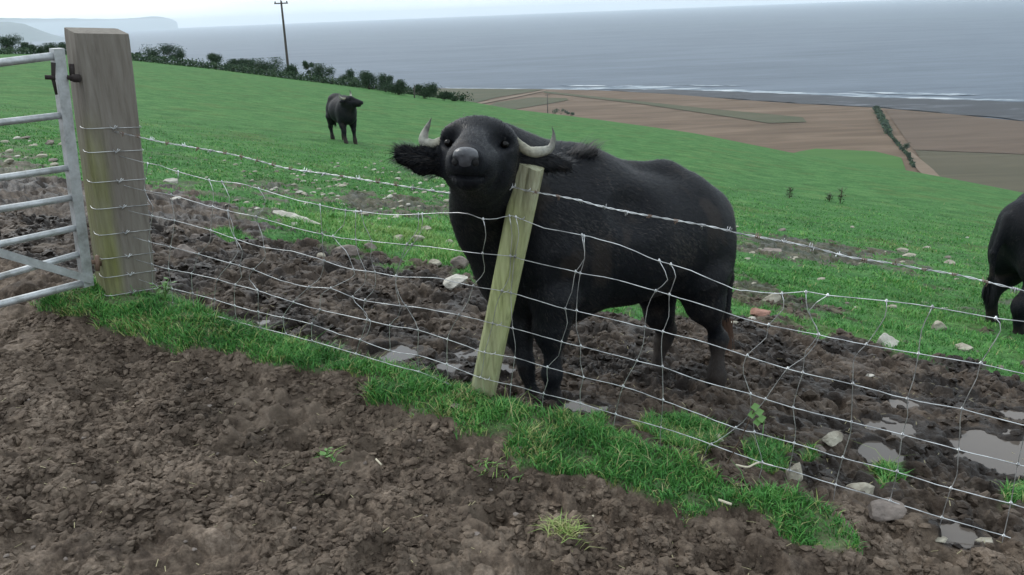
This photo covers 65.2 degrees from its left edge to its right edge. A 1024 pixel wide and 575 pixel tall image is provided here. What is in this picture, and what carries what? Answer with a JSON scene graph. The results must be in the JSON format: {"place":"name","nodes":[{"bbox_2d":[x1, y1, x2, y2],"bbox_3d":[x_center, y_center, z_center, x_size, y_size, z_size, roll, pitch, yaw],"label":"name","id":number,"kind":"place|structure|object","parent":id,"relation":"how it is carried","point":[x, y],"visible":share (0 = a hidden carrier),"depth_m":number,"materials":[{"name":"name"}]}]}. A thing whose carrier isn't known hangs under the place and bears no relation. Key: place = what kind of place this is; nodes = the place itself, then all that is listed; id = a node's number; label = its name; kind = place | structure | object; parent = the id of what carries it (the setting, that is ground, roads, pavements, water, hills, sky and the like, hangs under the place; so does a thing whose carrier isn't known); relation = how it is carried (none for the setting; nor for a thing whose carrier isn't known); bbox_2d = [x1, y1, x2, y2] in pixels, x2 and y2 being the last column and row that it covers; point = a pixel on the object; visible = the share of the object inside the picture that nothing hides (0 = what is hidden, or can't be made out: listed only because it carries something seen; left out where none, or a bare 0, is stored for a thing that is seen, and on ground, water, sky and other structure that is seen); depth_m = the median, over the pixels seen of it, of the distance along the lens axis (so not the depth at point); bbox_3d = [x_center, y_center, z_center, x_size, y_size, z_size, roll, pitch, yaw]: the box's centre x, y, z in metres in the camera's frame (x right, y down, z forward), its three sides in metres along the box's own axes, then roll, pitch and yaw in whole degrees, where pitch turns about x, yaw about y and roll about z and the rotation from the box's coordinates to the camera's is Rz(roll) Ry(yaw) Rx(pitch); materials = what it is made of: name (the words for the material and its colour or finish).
{"place":"outdoors","nodes":[
{"label":"outdoors","id":0,"kind":"place"},
{"bbox_2d":[0,22,64,41],"bbox_3d":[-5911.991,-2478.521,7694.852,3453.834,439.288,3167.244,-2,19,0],"label":"hills","id":1,"kind":"structure","parent":0,"point":[29,33],"depth_m":7791.82,"materials":[{"name":"grey"}]},
{"bbox_2d":[0,16,177,33],"bbox_3d":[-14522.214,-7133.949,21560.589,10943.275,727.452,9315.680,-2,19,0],"label":"hills","id":2,"kind":"structure","parent":0,"point":[54,25],"depth_m":21721.61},
{"bbox_2d":[0,0,878,27],"label":"sky","id":3,"kind":"structure","parent":0,"point":[187,13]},
{"bbox_2d":[432,89,541,102],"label":"field","id":4,"kind":"structure","parent":0,"point":[478,95],"depth_m":1018.89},
{"bbox_2d":[0,53,1023,574],"bbox_3d":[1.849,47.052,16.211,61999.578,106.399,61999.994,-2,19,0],"label":"ground","id":5,"kind":"structure","parent":0,"point":[190,99],"depth_m":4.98,"materials":[{"name":"soil"}]},
{"bbox_2d":[4,158,13,162],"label":"stone","id":6,"kind":"object","parent":5,"relation":"on","point":[8,160],"visible":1,"depth_m":10.31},
{"bbox_2d":[0,33,23,52],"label":"bush","id":7,"kind":"object","parent":5,"relation":"on","point":[5,42],"visible":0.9,"depth_m":90.99,"materials":[{"name":"green plant"}]},
{"bbox_2d":[16,42,44,53],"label":"bush","id":8,"kind":"object","parent":5,"relation":"on","point":[27,45],"visible":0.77,"depth_m":84.63,"materials":[{"name":"green plant"}]},
{"bbox_2d":[36,154,47,157],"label":"stone","id":9,"kind":"object","parent":5,"relation":"on","point":[42,155],"visible":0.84,"depth_m":11.31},
{"bbox_2d":[41,42,65,52],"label":"bush","id":10,"kind":"object","parent":5,"relation":"on","point":[46,47],"visible":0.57,"depth_m":84.56,"materials":[{"name":"green plant"}]},
{"bbox_2d":[64,27,156,295],"bbox_3d":[-2.125,-0.432,4.308,0.367,1.851,0.295,-18,24,-38],"label":"gate post","id":11,"kind":"object","parent":5,"relation":"on","point":[103,92],"visible":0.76,"depth_m":4.14,"materials":[{"name":"wood"}]},
{"bbox_2d":[0,48,101,307],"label":"field gate","id":12,"kind":"structure","parent":11,"relation":"attached to","point":[59,77],"depth_m":3.97,"materials":[{"name":"metal"}]},
{"bbox_2d":[114,131,1023,293],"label":"barbed wire","id":13,"kind":"object","parent":11,"relation":"attached to","point":[649,216],"visible":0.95,"depth_m":3.09,"materials":[{"name":"grey"}]},
{"bbox_2d":[138,43,186,60],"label":"bush","id":14,"kind":"object","parent":5,"relation":"on","point":[165,50],"visible":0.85,"depth_m":88.87,"materials":[{"name":"green plant"}]},
{"bbox_2d":[149,277,176,300],"bbox_3d":[-1.873,0.010,4.318,0.119,0.121,0.134,4,20,17],"label":"weed","id":15,"kind":"object","parent":5,"relation":"on","point":[165,285],"visible":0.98,"depth_m":4.30,"materials":[{"name":"green plant"}]},
{"bbox_2d":[163,178,177,183],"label":"stone","id":16,"kind":"object","parent":5,"relation":"on","point":[172,180],"visible":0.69,"depth_m":10.29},
{"bbox_2d":[170,51,185,60],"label":"bush","id":17,"kind":"object","parent":5,"relation":"on","point":[178,55],"visible":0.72,"depth_m":88.82,"materials":[{"name":"green plant"}]},
{"bbox_2d":[173,244,197,259],"bbox_3d":[-2.479,-0.260,6.060,0.142,0.140,0.129,10,23,32],"label":"stone","id":18,"kind":"object","parent":5,"relation":"on","point":[179,254],"visible":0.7,"depth_m":6.03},
{"bbox_2d":[189,234,199,237],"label":"stone","id":19,"kind":"object","parent":5,"relation":"on","point":[194,235],"visible":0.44,"depth_m":6.88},
{"bbox_2d":[206,52,224,65],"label":"bush","id":20,"kind":"object","parent":5,"relation":"on","point":[214,57],"visible":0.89,"depth_m":88.25,"materials":[{"name":"green plant"}]},
{"bbox_2d":[225,58,247,69],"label":"bush","id":21,"kind":"object","parent":5,"relation":"on","point":[233,61],"visible":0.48,"depth_m":88.01,"materials":[{"name":"green plant"}]},
{"bbox_2d":[0,46,473,101],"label":"undergrowth","id":22,"kind":"object","parent":5,"relation":"on","point":[235,67],"visible":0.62,"depth_m":77.14,"materials":[{"name":"green plant"}]},
{"bbox_2d":[236,58,262,67],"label":"bush","id":23,"kind":"object","parent":5,"relation":"on","point":[249,60],"visible":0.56,"depth_m":88.05,"materials":[{"name":"green plant"}]},
{"bbox_2d":[253,320,269,324],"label":"puddle","id":24,"kind":"object","parent":5,"relation":"on","point":[263,322],"visible":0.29,"depth_m":4.66,"materials":[{"name":"grey liquid"}]},
{"bbox_2d":[248,57,285,73],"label":"bush","id":25,"kind":"object","parent":5,"relation":"on","point":[269,65],"visible":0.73,"depth_m":87.51,"materials":[{"name":"green plant"}]},
{"bbox_2d":[274,0,288,75],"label":"power pole","id":26,"kind":"object","parent":5,"relation":"on","point":[285,41],"visible":0.88,"depth_m":86.16,"materials":[{"name":"brown wood"}]},
{"bbox_2d":[283,63,298,73],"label":"bush","id":27,"kind":"object","parent":5,"relation":"on","point":[291,67],"visible":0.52,"depth_m":87.07,"materials":[{"name":"green plant"}]},
{"bbox_2d":[273,210,319,224],"bbox_3d":[-2.283,-0.743,8.472,0.737,0.096,0.107,10,23,33],"label":"stone","id":28,"kind":"object","parent":5,"relation":"on","point":[282,213],"visible":0.76,"depth_m":8.50,"materials":[{"name":"white stone"}]},
{"bbox_2d":[302,60,314,78],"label":"bush","id":29,"kind":"object","parent":5,"relation":"on","point":[306,65],"visible":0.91,"depth_m":87.02,"materials":[{"name":"green plant"}]},
{"bbox_2d":[308,63,335,81],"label":"bush","id":30,"kind":"object","parent":5,"relation":"on","point":[319,70],"visible":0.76,"depth_m":80.76,"materials":[{"name":"green plant"}]},
{"bbox_2d":[320,447,332,456],"bbox_3d":[-0.733,0.659,3.153,0.056,0.045,0.064,-2,19,0],"label":"weed","id":31,"kind":"object","parent":5,"relation":"on","point":[322,453],"visible":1,"depth_m":3.15,"materials":[{"name":"green plant"}]},
{"bbox_2d":[314,444,347,465],"bbox_3d":[-0.721,0.675,3.180,0.197,0.079,0.130,5,20,20],"label":"grass tuft","id":32,"kind":"object","parent":5,"relation":"on","point":[332,457],"visible":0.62,"depth_m":3.17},
{"bbox_2d":[325,91,362,143],"bbox_3d":[-4.658,-4.695,22.100,0.677,1.532,2.043,-12,21,-27],"label":"water buffalo","id":33,"kind":"object","parent":5,"relation":"on","point":[341,110],"visible":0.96,"depth_m":21.70,"materials":[{"name":"black"}]},
{"bbox_2d":[330,245,359,255],"bbox_3d":[-1.466,-0.287,7.034,0.246,0.191,0.177,-9,20,-18],"label":"stone","id":34,"kind":"object","parent":5,"relation":"on","point":[351,250],"visible":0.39,"depth_m":6.97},
{"bbox_2d":[338,68,355,82],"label":"bush","id":35,"kind":"object","parent":5,"relation":"on","point":[350,73],"visible":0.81,"depth_m":80.66,"materials":[{"name":"green plant"}]},
{"bbox_2d":[358,70,378,88],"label":"bush","id":36,"kind":"object","parent":5,"relation":"on","point":[366,78],"visible":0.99,"depth_m":73.03,"materials":[{"name":"green plant"}]},
{"bbox_2d":[363,243,376,249],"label":"stone","id":37,"kind":"object","parent":5,"relation":"on","point":[368,245],"visible":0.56,"depth_m":7.39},
{"bbox_2d":[375,72,393,90],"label":"bush","id":38,"kind":"object","parent":5,"relation":"on","point":[381,79],"visible":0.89,"depth_m":72.43,"materials":[{"name":"green plant"}]},
{"bbox_2d":[371,345,416,362],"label":"puddle","id":39,"kind":"object","parent":5,"relation":"on","point":[401,349],"visible":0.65,"depth_m":4.41,"materials":[{"name":"grey liquid"}]},
{"bbox_2d":[380,79,409,94],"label":"bush","id":40,"kind":"object","parent":5,"relation":"on","point":[399,87],"visible":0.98,"depth_m":67.71,"materials":[{"name":"green plant"}]},
{"bbox_2d":[393,235,402,240],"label":"stone","id":41,"kind":"object","parent":5,"relation":"on","point":[398,236],"visible":0.51,"depth_m":8.19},
{"bbox_2d":[413,235,424,241],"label":"stone","id":42,"kind":"object","parent":5,"relation":"on","point":[420,237],"visible":0.77,"depth_m":8.20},
{"bbox_2d":[413,82,440,98],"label":"bush","id":43,"kind":"object","parent":5,"relation":"on","point":[428,90],"visible":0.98,"depth_m":66.36,"materials":[{"name":"green plant"}]},
{"bbox_2d":[428,259,441,266],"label":"stone","id":44,"kind":"object","parent":5,"relation":"on","point":[438,263],"visible":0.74,"depth_m":7.00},
{"bbox_2d":[439,91,452,100],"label":"bush","id":45,"kind":"object","parent":5,"relation":"on","point":[444,95],"visible":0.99,"depth_m":66.83,"materials":[{"name":"green plant"}]},
{"bbox_2d":[433,362,461,371],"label":"puddle","id":46,"kind":"object","parent":5,"relation":"on","point":[442,366],"visible":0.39,"depth_m":4.29,"materials":[{"name":"grey liquid"}]},
{"bbox_2d":[443,274,467,289],"bbox_3d":[-0.435,-0.045,6.183,0.191,0.104,0.224,-2,19,0],"label":"stone","id":47,"kind":"object","parent":5,"relation":"on","point":[449,285],"visible":0.92,"depth_m":6.12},
{"bbox_2d":[450,96,463,101],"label":"bush","id":48,"kind":"object","parent":5,"relation":"on","point":[454,98],"visible":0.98,"depth_m":69.68,"materials":[{"name":"green plant"}]},
{"bbox_2d":[450,256,468,268],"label":"stone","id":49,"kind":"object","parent":5,"relation":"on","point":[460,260],"visible":0.83,"depth_m":6.94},
{"bbox_2d":[454,348,478,357],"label":"puddle","id":50,"kind":"object","parent":5,"relation":"on","point":[474,353],"visible":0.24,"depth_m":4.59,"materials":[{"name":"grey liquid"}]},
{"bbox_2d":[466,455,521,482],"bbox_3d":[-0.065,0.721,3.125,0.264,0.109,0.192,5,20,21],"label":"grass tuft","id":51,"kind":"object","parent":5,"relation":"on","point":[485,464],"visible":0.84,"depth_m":3.12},
{"bbox_2d":[471,163,543,396],"bbox_3d":[-0.076,0.172,3.573,0.477,1.502,0.138,6,21,24],"label":"fence post","id":52,"kind":"object","parent":5,"relation":"on","point":[522,204],"visible":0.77,"depth_m":3.44,"materials":[{"name":"wood"}]},
{"bbox_2d":[80,125,1023,541],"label":"wire netting","id":53,"kind":"object","parent":52,"relation":"attached to","point":[582,235],"visible":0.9,"depth_m":3.34,"materials":[{"name":"metal"}]},
{"bbox_2d":[501,363,516,372],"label":"puddle","id":54,"kind":"object","parent":5,"relation":"on","point":[508,368],"visible":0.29,"depth_m":4.38,"materials":[{"name":"grey liquid"}]},
{"bbox_2d":[0,102,1022,297],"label":"grass","id":55,"kind":"structure","parent":5,"relation":"on","point":[432,220],"depth_m":13.40,"materials":[{"name":"plant"}]},
{"bbox_2d":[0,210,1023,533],"bbox_3d":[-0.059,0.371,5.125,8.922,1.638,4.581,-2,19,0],"label":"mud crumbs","id":56,"kind":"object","parent":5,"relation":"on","point":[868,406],"visible":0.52,"depth_m":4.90,"materials":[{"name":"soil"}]},
{"bbox_2d":[2,290,1023,574],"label":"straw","id":57,"kind":"object","parent":5,"relation":"on","point":[584,486],"visible":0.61,"depth_m":3.11,"materials":[{"name":"beige plant"}]},
{"bbox_2d":[29,273,1023,554],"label":"grass","id":58,"kind":"structure","parent":5,"relation":"on","point":[425,387],"depth_m":3.50,"materials":[{"name":"plant"}]},
{"bbox_2d":[552,108,567,113],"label":"bush","id":59,"kind":"object","parent":5,"relation":"on","point":[562,110],"visible":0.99,"depth_m":779.42,"materials":[{"name":"green plant"}]},
{"bbox_2d":[386,112,737,405],"bbox_3d":[0.367,-0.032,4.010,0.851,1.874,2.275,16,26,42],"label":"water buffalo","id":60,"kind":"object","parent":5,"relation":"on","point":[473,161],"visible":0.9,"depth_m":3.68,"materials":[{"name":"black"}]},
{"bbox_2d":[528,510,599,549],"bbox_3d":[0.185,0.860,2.790,0.276,0.110,0.236,-2,19,0],"label":"grass tuft","id":61,"kind":"object","parent":5,"relation":"on","point":[560,524],"visible":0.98,"depth_m":2.78,"materials":[{"name":"plant"}]},
{"bbox_2d":[563,398,607,412],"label":"puddle","id":62,"kind":"object","parent":5,"relation":"on","point":[575,406],"visible":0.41,"depth_m":3.91,"materials":[{"name":"grey liquid"}]},
{"bbox_2d":[160,200,1023,424],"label":"grass","id":63,"kind":"structure","parent":5,"relation":"on","point":[446,245],"depth_m":7.76,"materials":[{"name":"plant"}]},
{"bbox_2d":[718,499,731,504],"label":"twig","id":64,"kind":"object","parent":5,"relation":"on","point":[724,501],"visible":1,"depth_m":2.94,"materials":[{"name":"beige"}]},
{"bbox_2d":[727,403,765,463],"bbox_3d":[0.905,0.648,3.185,0.179,0.437,0.054,12,24,36],"label":"sapling","id":65,"kind":"object","parent":5,"relation":"on","point":[761,418],"visible":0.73,"depth_m":3.11,"materials":[{"name":"green"}]},
{"bbox_2d":[736,462,772,467],"bbox_3d":[0.972,0.713,3.186,0.190,0.064,0.028,-10,21,-22],"label":"twig","id":66,"kind":"object","parent":5,"relation":"on","point":[751,465],"visible":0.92,"depth_m":3.16,"materials":[{"name":"beige"}]},
{"bbox_2d":[750,308,770,316],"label":"stone","id":67,"kind":"object","parent":5,"relation":"on","point":[756,312],"visible":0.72,"depth_m":6.47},
{"bbox_2d":[758,248,781,251],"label":"stone","id":68,"kind":"object","parent":5,"relation":"on","point":[772,249],"visible":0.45,"depth_m":10.93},
{"bbox_2d":[762,292,780,302],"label":"stone","id":69,"kind":"object","parent":5,"relation":"on","point":[775,297],"visible":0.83,"depth_m":7.12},
{"bbox_2d":[781,423,796,429],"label":"puddle","id":70,"kind":"object","parent":5,"relation":"on","point":[790,426],"visible":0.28,"depth_m":4.00,"materials":[{"name":"grey liquid"}]},
{"bbox_2d":[785,186,795,197],"bbox_3d":[7.222,-2.492,20.903,0.365,0.318,0.363,-8,20,-16],"label":"thistle","id":71,"kind":"object","parent":5,"relation":"on","point":[789,193],"visible":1,"depth_m":20.86,"materials":[{"name":"brown"}]},
{"bbox_2d":[786,462,802,481],"bbox_3d":[1.137,0.749,3.199,0.074,0.115,0.074,-2,19,0],"label":"stone","id":72,"kind":"object","parent":5,"relation":"on","point":[795,468],"visible":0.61,"depth_m":3.17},
{"bbox_2d":[815,444,826,452],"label":"stone","id":73,"kind":"object","parent":5,"relation":"on","point":[820,447],"visible":0.56,"depth_m":3.66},
{"bbox_2d":[824,192,835,200],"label":"thistle","id":74,"kind":"object","parent":5,"relation":"on","point":[828,197],"visible":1,"depth_m":21.18,"materials":[{"name":"brown"}]},
{"bbox_2d":[822,431,842,446],"bbox_3d":[1.505,0.712,3.761,0.072,0.069,0.118,16,26,42],"label":"stone","id":75,"kind":"object","parent":5,"relation":"on","point":[832,438],"visible":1,"depth_m":3.73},
{"bbox_2d":[835,187,846,202],"bbox_3d":[8.540,-2.411,20.833,0.359,0.452,0.352,7,21,26],"label":"thistle","id":76,"kind":"object","parent":5,"relation":"on","point":[841,196],"visible":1,"depth_m":20.80,"materials":[{"name":"brown"}]},
{"bbox_2d":[846,482,874,493],"bbox_3d":[1.389,0.827,3.217,0.112,0.091,0.091,-20,25,-41],"label":"stone","id":77,"kind":"object","parent":5,"relation":"on","point":[867,488],"visible":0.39,"depth_m":3.19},
{"bbox_2d":[858,441,903,462],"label":"puddle","id":78,"kind":"object","parent":5,"relation":"on","point":[870,454],"visible":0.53,"depth_m":3.80,"materials":[{"name":"grey liquid"}]},
{"bbox_2d":[866,497,906,521],"bbox_3d":[1.409,0.842,3.019,0.147,0.086,0.116,-2,19,0],"label":"stone","id":79,"kind":"object","parent":5,"relation":"on","point":[882,510],"visible":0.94,"depth_m":2.98,"materials":[{"name":"stone"}]},
{"bbox_2d":[876,333,898,346],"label":"stone","id":80,"kind":"object","parent":5,"relation":"on","point":[888,338],"visible":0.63,"depth_m":6.01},
{"bbox_2d":[861,417,915,438],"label":"puddle","id":81,"kind":"object","parent":5,"relation":"on","point":[899,428],"visible":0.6,"depth_m":4.18,"materials":[{"name":"grey liquid"}]},
{"bbox_2d":[881,399,918,407],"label":"puddle","id":82,"kind":"object","parent":5,"relation":"on","point":[893,403],"visible":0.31,"depth_m":4.60,"materials":[{"name":"grey liquid"}]},
{"bbox_2d":[895,248,908,252],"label":"stone","id":83,"kind":"object","parent":5,"relation":"on","point":[904,250],"visible":0.72,"depth_m":12.62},
{"bbox_2d":[902,142,910,149],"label":"bush","id":84,"kind":"object","parent":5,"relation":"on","point":[906,146],"visible":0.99,"depth_m":523.77,"materials":[{"name":"green plant"}]},
{"bbox_2d":[902,253,915,256],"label":"stone","id":85,"kind":"object","parent":5,"relation":"on","point":[909,254],"visible":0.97,"depth_m":12.10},
{"bbox_2d":[931,320,946,330],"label":"stone","id":86,"kind":"object","parent":5,"relation":"on","point":[937,325],"visible":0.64,"depth_m":6.87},
{"bbox_2d":[935,536,947,542],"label":"stone","id":87,"kind":"object","parent":5,"relation":"on","point":[942,539],"visible":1,"depth_m":2.89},
{"bbox_2d":[944,260,954,264],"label":"stone","id":88,"kind":"object","parent":5,"relation":"on","point":[949,261],"visible":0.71,"depth_m":11.89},
{"bbox_2d":[938,522,977,547],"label":"puddle","id":89,"kind":"object","parent":5,"relation":"on","point":[964,537],"visible":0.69,"depth_m":2.94,"materials":[{"name":"grey liquid"}]},
{"bbox_2d":[955,343,973,351],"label":"stone","id":90,"kind":"object","parent":5,"relation":"on","point":[963,345],"visible":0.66,"depth_m":6.22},
{"bbox_2d":[944,429,1023,476],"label":"puddle","id":91,"kind":"object","parent":5,"relation":"on","point":[980,442],"visible":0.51,"depth_m":4.01,"materials":[{"name":"grey liquid"}]},
{"bbox_2d":[976,537,992,543],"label":"stone","id":92,"kind":"object","parent":5,"relation":"on","point":[985,539],"visible":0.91,"depth_m":2.89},
{"bbox_2d":[980,193,1023,334],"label":"water buffalo","id":93,"kind":"object","parent":5,"relation":"on","point":[1005,254],"visible":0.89,"depth_m":7.06,"materials":[{"name":"black"}]},
{"bbox_2d":[1000,410,1023,419],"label":"puddle","id":94,"kind":"object","parent":5,"relation":"on","point":[1017,415],"visible":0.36,"depth_m":4.68,"materials":[{"name":"grey liquid"}]},
{"bbox_2d":[0,0,1023,120],"bbox_3d":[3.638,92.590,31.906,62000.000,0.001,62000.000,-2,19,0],"label":"sea","id":95,"kind":"structure","parent":0,"point":[976,47],"depth_m":2101.28,"materials":[{"name":"liquid"}]},
{"bbox_2d":[561,85,603,85],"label":"surf","id":96,"kind":"structure","parent":95,"relation":"on","point":[582,85],"depth_m":1079.98,"materials":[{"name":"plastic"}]},
{"bbox_2d":[670,84,740,85],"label":"surf","id":97,"kind":"structure","parent":95,"relation":"on","point":[712,85],"depth_m":1011.36,"materials":[{"name":"liquid"}]},
{"bbox_2d":[445,85,1023,101],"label":"surf","id":98,"kind":"structure","parent":95,"relation":"on","point":[736,90],"depth_m":949.76,"materials":[{"name":"liquid"}]},
{"bbox_2d":[861,92,974,94],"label":"surf","id":99,"kind":"structure","parent":95,"relation":"on","point":[909,93],"depth_m":841.18,"materials":[{"name":"liquid"}]},
{"bbox_2d":[479,90,545,103],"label":"track","id":100,"kind":"structure","parent":0,"point":[510,97],"depth_m":948.03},
{"bbox_2d":[491,97,567,108],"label":"field","id":101,"kind":"structure","parent":0,"point":[522,103],"depth_m":892.94,"materials":[{"name":"plant"}]},
{"bbox_2d":[544,91,805,122],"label":"field","id":102,"kind":"structure","parent":0,"point":[766,118],"depth_m":744.09,"materials":[{"name":"soil"}]},
{"bbox_2d":[438,88,1023,172],"bbox_3d":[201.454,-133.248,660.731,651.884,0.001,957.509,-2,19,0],"label":"field","id":103,"kind":"structure","parent":0,"point":[841,127],"depth_m":703.88,"materials":[{"name":"soil"}]},
{"bbox_2d":[872,105,892,133],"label":"hedge","id":104,"kind":"object","parent":103,"relation":"on","point":[884,123],"visible":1,"depth_m":649.85,"materials":[{"name":"green plant"}]},
{"bbox_2d":[888,131,915,167],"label":"hedge","id":105,"kind":"object","parent":103,"relation":"on","point":[901,148],"visible":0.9,"depth_m":531.15,"materials":[{"name":"green plant"}]},
{"bbox_2d":[613,89,1023,120],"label":"foreshore","id":106,"kind":"structure","parent":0,"point":[1009,110],"depth_m":782.76,"materials":[{"name":"sand"}]},
{"bbox_2d":[795,149,905,169],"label":"field","id":107,"kind":"structure","parent":0,"point":[877,158],"depth_m":514.13,"materials":[{"name":"plant"}]},
{"bbox_2d":[909,151,938,175],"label":"track","id":108,"kind":"structure","parent":0,"point":[923,167],"depth_m":472.81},
{"bbox_2d":[886,110,1023,153],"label":"field","id":109,"kind":"structure","parent":0,"point":[937,131],"depth_m":588.66,"materials":[{"name":"soil"}]},
{"bbox_2d":[915,150,1023,192],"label":"field","id":110,"kind":"structure","parent":0,"point":[1004,171],"depth_m":468.99,"materials":[{"name":"soil"}]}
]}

